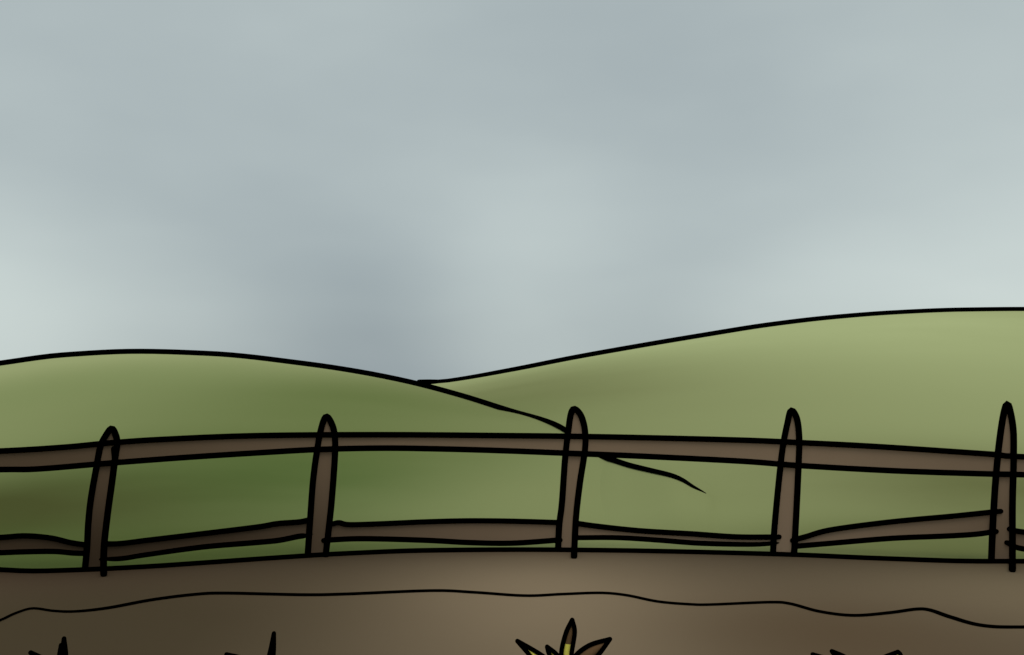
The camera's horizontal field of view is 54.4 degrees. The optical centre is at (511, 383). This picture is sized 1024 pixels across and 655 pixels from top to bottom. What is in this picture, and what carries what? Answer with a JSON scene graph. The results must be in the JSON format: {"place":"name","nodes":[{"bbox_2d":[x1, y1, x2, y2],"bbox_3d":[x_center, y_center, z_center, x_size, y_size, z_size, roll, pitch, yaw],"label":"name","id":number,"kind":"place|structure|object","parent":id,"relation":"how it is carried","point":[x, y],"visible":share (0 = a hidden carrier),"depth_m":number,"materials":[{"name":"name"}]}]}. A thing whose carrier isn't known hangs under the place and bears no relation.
{"place":"outdoors","nodes":[
{"label":"outdoors","id":0,"kind":"place"},
{"bbox_2d":[0,349,716,567],"bbox_3d":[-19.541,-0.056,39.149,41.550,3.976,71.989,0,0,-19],"label":"hill","id":1,"kind":"structure","parent":0,"point":[60,398],"depth_m":16.03,"materials":[{"name":"green plant"}]},
{"bbox_2d":[0,547,1023,654],"bbox_3d":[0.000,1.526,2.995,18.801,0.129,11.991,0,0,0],"label":"field","id":2,"kind":"structure","parent":0,"point":[483,601],"depth_m":6.76,"materials":[{"name":"soil"}]},
{"bbox_2d":[28,636,67,654],"bbox_3d":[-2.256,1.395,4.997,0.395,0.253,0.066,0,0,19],"label":"withered plant","id":3,"kind":"object","parent":2,"relation":"on","point":[62,648],"visible":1,"depth_m":4.99,"materials":[{"name":"brown plant"}]},
{"bbox_2d":[224,631,275,654],"bbox_3d":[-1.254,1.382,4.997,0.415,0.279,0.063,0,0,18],"label":"withered plant","id":4,"kind":"object","parent":2,"relation":"on","point":[272,648],"visible":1,"depth_m":4.99,"materials":[{"name":"brown plant"}]},
{"bbox_2d":[0,401,1023,576],"bbox_3d":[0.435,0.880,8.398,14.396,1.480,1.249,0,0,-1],"label":"wooden fence","id":5,"kind":"object","parent":2,"relation":"on","point":[790,454],"visible":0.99,"depth_m":8.66,"materials":[{"name":"brown wood"}]},
{"bbox_2d":[515,618,611,654],"bbox_3d":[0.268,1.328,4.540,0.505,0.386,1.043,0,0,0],"label":"withered plant","id":6,"kind":"object","parent":2,"relation":"on","point":[568,643],"visible":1,"depth_m":5.01,"materials":[{"name":"yellow plant"}]},
{"bbox_2d":[810,649,902,654],"bbox_3d":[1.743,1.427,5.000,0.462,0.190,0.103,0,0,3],"label":"withered plant","id":7,"kind":"object","parent":2,"relation":"on","point":[835,652],"visible":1,"depth_m":5.02,"materials":[{"name":"brown plant"}]},
{"bbox_2d":[0,0,1023,380],"label":"sky","id":8,"kind":"structure","parent":0,"point":[416,190],"materials":[{"name":"grey"}]},
{"bbox_2d":[417,307,1023,558],"bbox_3d":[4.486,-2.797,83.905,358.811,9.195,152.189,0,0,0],"label":"hill","id":9,"kind":"structure","parent":0,"point":[952,378],"depth_m":28.32,"materials":[{"name":"green plant"}]}
]}

